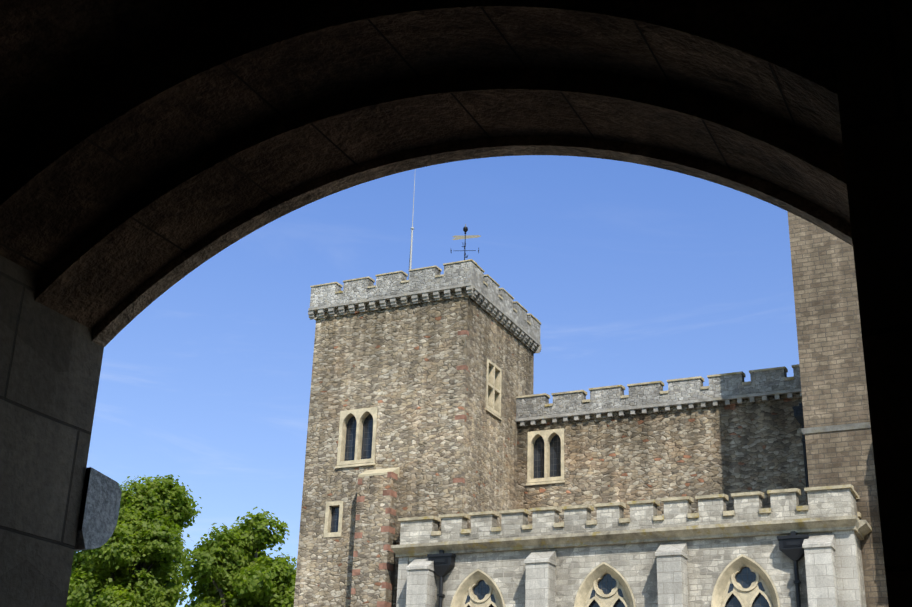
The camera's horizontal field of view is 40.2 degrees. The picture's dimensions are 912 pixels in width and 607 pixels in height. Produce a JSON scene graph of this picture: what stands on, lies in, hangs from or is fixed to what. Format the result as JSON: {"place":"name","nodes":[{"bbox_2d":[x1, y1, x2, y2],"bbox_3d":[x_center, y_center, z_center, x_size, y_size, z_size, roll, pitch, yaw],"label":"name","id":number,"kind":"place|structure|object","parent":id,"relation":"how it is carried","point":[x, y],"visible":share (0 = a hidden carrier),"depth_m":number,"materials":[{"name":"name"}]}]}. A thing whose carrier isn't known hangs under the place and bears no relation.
{"place":"outdoors","nodes":[
{"label":"outdoors","id":0,"kind":"place"},
{"bbox_2d":[77,155,798,606],"label":"sky","id":1,"kind":"structure","parent":0,"point":[630,273],"materials":[{"name":"blue"}]},
{"label":"courtyard gravel","id":2,"kind":"object","parent":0,"visible":0},
{"bbox_2d":[294,259,540,606],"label":"tower","id":3,"kind":"structure","parent":2,"relation":"on","point":[411,355],"depth_m":44.03,"materials":[{"name":"brown"}]},
{"bbox_2d":[408,179,414,275],"bbox_3d":[-1.715,-2.478,48.221,0.246,6.500,0.240,-9,-24,24],"label":"flagpole","id":4,"kind":"object","parent":3,"relation":"on","point":[412,229],"visible":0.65,"depth_m":48.17,"materials":[{"name":"white metal"}]},
{"bbox_2d":[324,358,501,537],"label":"tower windows","id":5,"kind":"structure","parent":3,"relation":"in","point":[357,438],"depth_m":44.30,"materials":[{"name":"beige stone"}]},
{"bbox_2d":[451,224,480,259],"bbox_3d":[0.342,-1.835,45.609,0.842,2.460,0.904,19,-28,-35],"label":"weather vane","id":6,"kind":"object","parent":3,"relation":"on","point":[465,237],"visible":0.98,"depth_m":45.88,"materials":[{"name":"gold metal"}]},
{"bbox_2d":[0,0,911,606],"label":"gateway arch","id":7,"kind":"structure","parent":2,"relation":"on","point":[152,150],"depth_m":3.99,"materials":[{"name":"stone"}]},
{"bbox_2d":[515,364,806,524],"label":"range","id":8,"kind":"structure","parent":2,"relation":"on","point":[728,434],"depth_m":43.93,"materials":[{"name":"stone"}]},
{"bbox_2d":[526,428,564,485],"bbox_3d":[3.356,5.688,45.911,1.510,2.050,0.345,-9,-24,24],"label":"window","id":9,"kind":"structure","parent":8,"relation":"attached to","point":[545,456],"depth_m":46.01,"materials":[{"name":"stone"}]},
{"bbox_2d":[792,403,808,504],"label":"drainpipe","id":10,"kind":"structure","parent":8,"relation":"attached to","point":[798,413],"depth_m":41.94,"materials":[{"name":"black metal"}]},
{"bbox_2d":[787,211,887,606],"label":"tall tower","id":11,"kind":"structure","parent":2,"relation":"on","point":[836,430],"depth_m":38.42,"materials":[{"name":"brown stone"}]},
{"label":"ground","id":12,"kind":"structure","parent":0,"visible":0},
{"bbox_2d":[66,474,201,606],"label":"tree","id":13,"kind":"object","parent":12,"relation":"on","point":[132,561],"visible":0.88,"depth_m":86.25,"materials":[{"name":"green plant"}]},
{"bbox_2d":[173,506,296,606],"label":"tree","id":14,"kind":"object","parent":12,"relation":"on","point":[235,566],"visible":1,"depth_m":81.21,"materials":[{"name":"green plant"}]},
{"bbox_2d":[391,484,871,606],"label":"chapel wing","id":15,"kind":"structure","parent":12,"relation":"on","point":[678,553],"depth_m":37.45,"materials":[{"name":"grey stone"}]},
{"bbox_2d":[427,550,455,606],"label":"drainpipe","id":16,"kind":"object","parent":15,"relation":"attached to","point":[444,564],"visible":0.92,"depth_m":39.95,"materials":[{"name":"black metal"}]},
{"bbox_2d":[450,554,779,606],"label":"arched windows","id":17,"kind":"structure","parent":15,"relation":"in","point":[743,580],"depth_m":37.63,"materials":[{"name":"beige stone"}]},
{"bbox_2d":[777,531,808,606],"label":"drainpipe","id":18,"kind":"object","parent":15,"relation":"attached to","point":[791,547],"visible":0.92,"depth_m":35.37,"materials":[{"name":"black metal"}]}
]}

